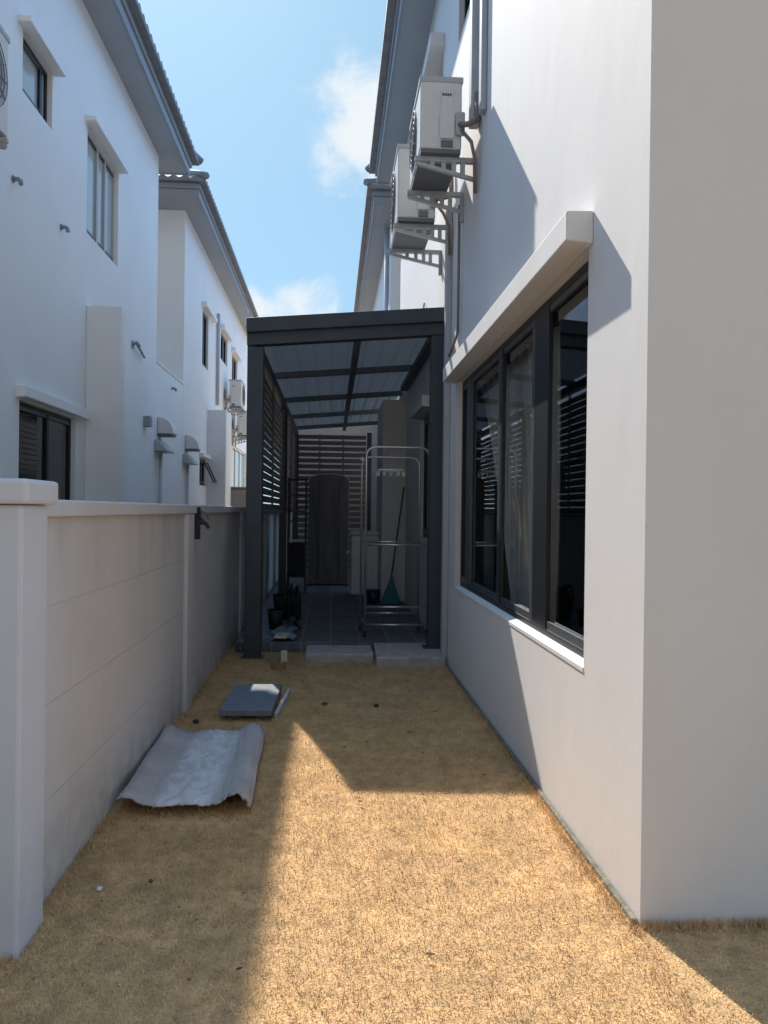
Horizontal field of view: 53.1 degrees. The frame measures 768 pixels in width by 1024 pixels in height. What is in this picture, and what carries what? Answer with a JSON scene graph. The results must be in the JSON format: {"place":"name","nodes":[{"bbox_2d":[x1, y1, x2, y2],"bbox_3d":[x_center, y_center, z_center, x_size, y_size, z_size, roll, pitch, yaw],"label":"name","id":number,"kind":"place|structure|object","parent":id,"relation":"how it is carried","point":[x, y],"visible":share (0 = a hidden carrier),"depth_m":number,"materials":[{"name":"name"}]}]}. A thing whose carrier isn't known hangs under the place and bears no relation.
{"place":"outdoors","nodes":[
{"label":"outdoors","id":0,"kind":"place"},
{"bbox_2d":[138,0,386,504],"label":"sky","id":1,"kind":"structure","parent":0,"point":[276,99],"materials":[{"name":"blue"}]},
{"bbox_2d":[235,571,425,651],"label":"paved floor","id":2,"kind":"structure","parent":0,"point":[329,614],"depth_m":9.19,"materials":[{"name":"grey tile"}]},
{"bbox_2d":[267,608,284,629],"bbox_3d":[-1.222,1.209,8.691,0.197,0.220,0.200,1,0,-4],"label":"plant pot","id":3,"kind":"object","parent":2,"relation":"on","point":[275,617],"visible":0.91,"depth_m":8.62,"materials":[{"name":"black plastic"}]},
{"bbox_2d":[273,593,285,619],"bbox_3d":[-1.255,1.167,9.490,0.236,0.300,0.240,1,0,-4],"label":"plant pot","id":4,"kind":"object","parent":2,"relation":"on","point":[278,600],"visible":0.51,"depth_m":9.39,"materials":[{"name":"black plastic"}]},
{"bbox_2d":[270,626,297,639],"bbox_3d":[-1.071,1.274,8.230,0.301,0.072,0.721,1,0,-4],"label":"plastic sheet","id":5,"kind":"object","parent":2,"relation":"on","point":[292,635],"visible":0.86,"depth_m":8.25,"materials":[{"name":"plastic"}]},
{"bbox_2d":[274,632,289,638],"bbox_3d":[-1.047,1.276,7.951,0.130,0.025,0.240,1,0,4],"label":"cream tile","id":6,"kind":"object","parent":5,"relation":"on","point":[284,635],"visible":0.89,"depth_m":7.87,"materials":[{"name":"beige tile"}]},
{"bbox_2d":[284,583,301,633],"bbox_3d":[-1.047,1.075,8.755,0.208,0.488,1.018,1,0,-4],"label":"garden hose","id":7,"kind":"object","parent":2,"relation":"on","point":[292,598],"visible":1,"depth_m":8.90,"materials":[{"name":"black rubber"}]},
{"bbox_2d":[287,478,307,592],"bbox_3d":[-1.426,0.381,12.646,0.305,1.860,0.425,1,0,-4],"label":"metal shelf","id":8,"kind":"object","parent":2,"relation":"on","point":[289,540],"visible":0.9,"depth_m":12.44,"materials":[{"name":"grey metal"}]},
{"bbox_2d":[288,543,304,575],"bbox_3d":[-1.427,0.775,12.640,0.270,0.528,0.350,1,0,-4],"label":"storage box","id":9,"kind":"object","parent":8,"relation":"on","point":[296,561],"visible":0.74,"depth_m":12.46,"materials":[{"name":"black plastic"}]},
{"bbox_2d":[307,473,348,585],"bbox_3d":[-1.007,0.312,13.998,0.740,2.003,0.534,1,0,-4],"label":"fabric wardrobe","id":10,"kind":"object","parent":2,"relation":"on","point":[328,532],"visible":1,"depth_m":13.74,"materials":[{"name":"grey fabric"}]},
{"bbox_2d":[346,531,378,596],"bbox_3d":[-0.358,0.814,12.231,0.515,1.020,0.560,1,0,-4],"label":"cabinet","id":11,"kind":"object","parent":2,"relation":"on","point":[372,566],"visible":0.88,"depth_m":11.96,"materials":[{"name":"white metal"}]},
{"bbox_2d":[366,589,380,603],"bbox_3d":[-0.156,1.226,11.168,0.236,0.205,0.236,1,0,-4],"label":"bucket","id":12,"kind":"object","parent":2,"relation":"on","point":[373,596],"visible":0.95,"depth_m":11.09,"materials":[{"name":"blue plastic"}]},
{"bbox_2d":[380,487,404,603],"bbox_3d":[0.188,0.476,11.148,0.495,1.693,0.228,1,0,-45],"label":"broom","id":13,"kind":"object","parent":2,"relation":"on","point":[390,595],"visible":1,"depth_m":11.04,"materials":[{"name":"teal plastic"}]},
{"bbox_2d":[359,446,428,636],"bbox_3d":[0.106,0.314,8.437,0.743,2.041,0.480,1,0,-4],"label":"drying rack","id":14,"kind":"object","parent":2,"relation":"on","point":[366,542],"visible":0.91,"depth_m":8.48,"materials":[{"name":"silver metal"}]},
{"bbox_2d":[376,464,405,476],"bbox_3d":[0.074,-0.531,8.222,0.322,0.295,0.282,1,0,-4],"label":"clip hanger","id":15,"kind":"object","parent":14,"relation":"hanging from","point":[391,470],"visible":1,"depth_m":8.15,"materials":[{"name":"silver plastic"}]},
{"bbox_2d":[0,572,767,1023],"bbox_3d":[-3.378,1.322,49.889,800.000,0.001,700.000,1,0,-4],"label":"ground","id":16,"kind":"structure","parent":0,"point":[718,974],"depth_m":2.79,"materials":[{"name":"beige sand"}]},
{"bbox_2d":[0,0,203,503],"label":"house","id":17,"kind":"structure","parent":16,"relation":"on","point":[91,386],"depth_m":8.93,"materials":[{"name":"white paint"}]},
{"bbox_2d":[0,24,9,149],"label":"air conditioner","id":18,"kind":"object","parent":17,"relation":"attached to","point":[4,43],"visible":1,"depth_m":5.86,"materials":[{"name":"grey"}]},
{"bbox_2d":[22,38,46,122],"bbox_3d":[-3.430,-4.180,7.471,0.049,0.566,0.746,1,0,-4],"label":"window","id":19,"kind":"structure","parent":17,"relation":"in","point":[34,82],"depth_m":7.56,"materials":[{"name":"glass"}]},
{"bbox_2d":[18,401,70,499],"bbox_3d":[-3.506,-0.302,7.896,0.049,1.486,1.566,1,0,-4],"label":"window","id":20,"kind":"structure","parent":17,"relation":"in","point":[44,436],"depth_m":7.94,"materials":[{"name":"black glass"}]},
{"bbox_2d":[86,132,114,262],"bbox_3d":[-3.579,-3.901,9.621,0.049,1.256,1.296,1,0,-4],"label":"window","id":21,"kind":"structure","parent":17,"relation":"in","point":[100,175],"depth_m":9.72,"materials":[{"name":"grey glass"}]},
{"bbox_2d":[154,417,176,503],"bbox_3d":[-3.636,-0.106,12.819,0.261,2.939,0.630,1,0,-4],"label":"vent hood","id":22,"kind":"object","parent":17,"relation":"attached to","point":[166,428],"visible":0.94,"depth_m":12.72,"materials":[{"name":"grey"}]},
{"bbox_2d":[0,478,278,959],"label":"boundary wall","id":23,"kind":"structure","parent":16,"relation":"on","point":[121,627],"depth_m":3.28,"materials":[{"name":"white paint"}]},
{"bbox_2d":[194,507,209,538],"bbox_3d":[-1.368,0.083,5.768,0.141,0.240,0.071,1,0,-30],"label":"wall tap","id":24,"kind":"object","parent":23,"relation":"attached to","point":[199,520],"depth_m":5.72,"materials":[{"name":"black metal"}]},
{"bbox_2d":[156,170,258,505],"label":"house","id":25,"kind":"structure","parent":16,"relation":"on","point":[206,308],"depth_m":16.60,"materials":[{"name":"white paint"}]},
{"bbox_2d":[183,435,200,504],"bbox_3d":[-3.797,-0.083,15.214,0.261,2.879,0.630,1,0,-4],"label":"vent hood","id":26,"kind":"object","parent":25,"relation":"attached to","point":[192,444],"visible":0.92,"depth_m":15.11,"materials":[{"name":"grey"}]},
{"bbox_2d":[199,459,203,485],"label":"window","id":27,"kind":"structure","parent":25,"relation":"in","point":[201,474],"depth_m":17.48,"materials":[{"name":"black glass"}]},
{"bbox_2d":[202,313,205,367],"bbox_3d":[-4.100,-3.876,17.354,0.049,1.226,0.796,1,0,-4],"label":"window","id":28,"kind":"structure","parent":25,"relation":"in","point":[204,317],"depth_m":17.63,"materials":[{"name":"black glass"}]},
{"bbox_2d":[221,334,225,363],"bbox_3d":[-4.295,-4.298,20.321,0.049,0.716,1.246,1,0,-4],"label":"window","id":29,"kind":"structure","parent":25,"relation":"in","point":[223,343],"depth_m":20.58,"materials":[{"name":"glass"}]},
{"bbox_2d":[232,356,235,378],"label":"window","id":30,"kind":"structure","parent":25,"relation":"in","point":[233,360],"depth_m":22.84,"materials":[{"name":"black glass"}]},
{"bbox_2d":[224,379,245,415],"bbox_3d":[-4.021,-2.996,20.728,0.488,1.030,0.998,1,0,-4],"label":"air conditioner","id":31,"kind":"object","parent":25,"relation":"attached to","point":[236,398],"visible":0.96,"depth_m":20.38,"materials":[{"name":"grey"}]},
{"bbox_2d":[232,447,243,486],"bbox_3d":[-4.583,-1.248,24.043,0.049,1.396,3.396,1,0,-4],"label":"window","id":32,"kind":"structure","parent":25,"relation":"in","point":[238,456],"depth_m":24.29,"materials":[{"name":"white glass"}]},
{"bbox_2d":[232,410,246,446],"bbox_3d":[-4.143,-2.401,22.425,0.488,1.030,0.998,1,0,-4],"label":"air conditioner","id":33,"kind":"object","parent":25,"relation":"attached to","point":[241,428],"visible":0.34,"depth_m":22.07,"materials":[{"name":"grey"}]},
{"bbox_2d":[227,716,239,719],"bbox_3d":[-1.058,1.410,5.635,0.080,0.034,0.720,1,0,-4],"label":"timber batten","id":34,"kind":"object","parent":16,"relation":"on","point":[234,717],"visible":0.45,"depth_m":5.28,"materials":[{"name":"brown wood"}]},
{"bbox_2d":[230,487,245,506],"bbox_3d":[-3.741,0.370,19.744,0.780,2.000,1.380,1,0,-4],"label":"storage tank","id":35,"kind":"object","parent":16,"relation":"on","point":[238,496],"visible":0.06,"depth_m":19.10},
{"bbox_2d":[257,716,268,719],"bbox_3d":[-0.859,1.413,5.649,0.080,0.034,0.720,1,0,-4],"label":"timber batten","id":36,"kind":"object","parent":16,"relation":"on","point":[261,717],"visible":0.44,"depth_m":5.29,"materials":[{"name":"brown wood"}]},
{"bbox_2d":[219,684,281,715],"bbox_3d":[-0.964,1.373,5.652,0.360,0.040,0.800,1,0,-2],"label":"paving slab","id":37,"kind":"object","parent":36,"relation":"on","point":[251,699],"depth_m":5.52,"materials":[{"name":"grey concrete"}]},
{"bbox_2d":[271,661,285,670],"bbox_3d":[-0.951,1.391,6.940,0.140,0.070,0.069,1,0,-12],"label":"pot shard","id":38,"kind":"object","parent":16,"relation":"on","point":[279,666],"visible":0.93,"depth_m":6.92,"materials":[{"name":"ceramic"}]},
{"bbox_2d":[274,688,290,717],"bbox_3d":[-0.751,1.413,5.716,0.026,0.035,0.740,1,0,0],"label":"trim strip","id":39,"kind":"object","parent":16,"relation":"on","point":[282,703],"depth_m":5.64,"materials":[{"name":"plastic"}]},
{"bbox_2d":[281,650,286,662],"bbox_3d":[-0.951,1.376,7.316,0.060,0.100,0.120,1,0,-9],"label":"cream brick","id":40,"kind":"object","parent":16,"relation":"on","point":[283,655],"visible":0.9,"depth_m":7.26,"materials":[{"name":"beige brick"}]},
{"bbox_2d":[286,425,376,571],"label":"wall","id":41,"kind":"structure","parent":16,"relation":"on","point":[358,430],"depth_m":17.98,"materials":[{"name":"paint"}]},
{"bbox_2d":[305,645,373,662],"bbox_3d":[-0.440,1.394,7.541,0.650,0.095,0.500,1,0,-4],"label":"concrete step","id":42,"kind":"object","parent":16,"relation":"on","point":[341,653],"visible":0.96,"depth_m":7.32,"materials":[{"name":"grey concrete"}]},
{"bbox_2d":[240,307,443,658],"bbox_3d":[-0.692,-0.301,11.975,1.957,3.443,9.110,1,0,-4],"label":"patio canopy","id":43,"kind":"object","parent":16,"relation":"on","point":[344,370],"visible":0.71,"depth_m":8.80,"materials":[{"name":"grey metal"}]},
{"bbox_2d":[354,178,400,399],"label":"house","id":44,"kind":"structure","parent":16,"relation":"on","point":[378,279],"depth_m":15.74,"materials":[{"name":"white paint"}]},
{"bbox_2d":[373,643,444,667],"bbox_3d":[0.230,1.395,7.486,0.640,0.110,0.780,1,0,-3],"label":"concrete step","id":45,"kind":"object","parent":16,"relation":"on","point":[404,655],"visible":0.82,"depth_m":7.15,"materials":[{"name":"grey concrete"}]},
{"bbox_2d":[365,0,767,926],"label":"house","id":46,"kind":"structure","parent":16,"relation":"on","point":[615,222],"depth_m":3.00,"materials":[{"name":"white paint"}]},
{"bbox_2d":[388,144,453,275],"bbox_3d":[0.348,-2.910,7.517,0.553,1.010,1.007,1,0,-4],"label":"air conditioner","id":47,"kind":"object","parent":46,"relation":"attached to","point":[413,226],"visible":0.8,"depth_m":7.21,"materials":[{"name":"grey"}]},
{"bbox_2d":[423,416,428,536],"bbox_3d":[0.559,-0.424,9.162,0.045,1.466,1.086,1,0,-4],"label":"window","id":48,"kind":"structure","parent":46,"relation":"in","point":[426,422],"depth_m":9.63,"materials":[{"name":"black metal"}]},
{"bbox_2d":[407,75,479,222],"bbox_3d":[0.468,-2.891,6.222,0.488,0.880,0.948,1,0,-4],"label":"air conditioner","id":49,"kind":"object","parent":46,"relation":"attached to","point":[438,124],"visible":1,"depth_m":5.89,"materials":[{"name":"grey"}]},
{"bbox_2d":[464,0,469,22],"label":"window","id":50,"kind":"structure","parent":46,"relation":"in","point":[467,2],"depth_m":6.96,"materials":[{"name":"black metal"}]},
{"bbox_2d":[480,323,561,624],"bbox_3d":[0.936,-0.178,5.645,0.056,1.860,2.300,1,0,-4],"label":"curtain","id":51,"kind":"object","parent":46,"relation":"hanging from","point":[518,457],"visible":0.54,"depth_m":5.27,"materials":[{"name":"fabric"}]},
{"bbox_2d":[460,260,588,657],"bbox_3d":[0.828,-0.236,5.102,0.049,1.821,3.526,1,0,-4],"label":"window","id":52,"kind":"structure","parent":46,"relation":"in","point":[537,617],"depth_m":4.36,"materials":[{"name":"black metal"}]},
{"bbox_3d":[-1.020,1.388,4.285,0.607,0.075,1.103,1,0,-4],"label":"roofing sheet","id":53,"kind":"object","parent":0,"visible":0},
{"bbox_2d":[117,722,264,807],"bbox_3d":[-1.002,1.367,4.236,0.657,0.082,1.244,1,0,-4],"label":"roofing sheet","id":54,"kind":"object","parent":53,"relation":"on","point":[182,766],"visible":1,"depth_m":4.11,"materials":[{"name":"grey metal"}]}
]}

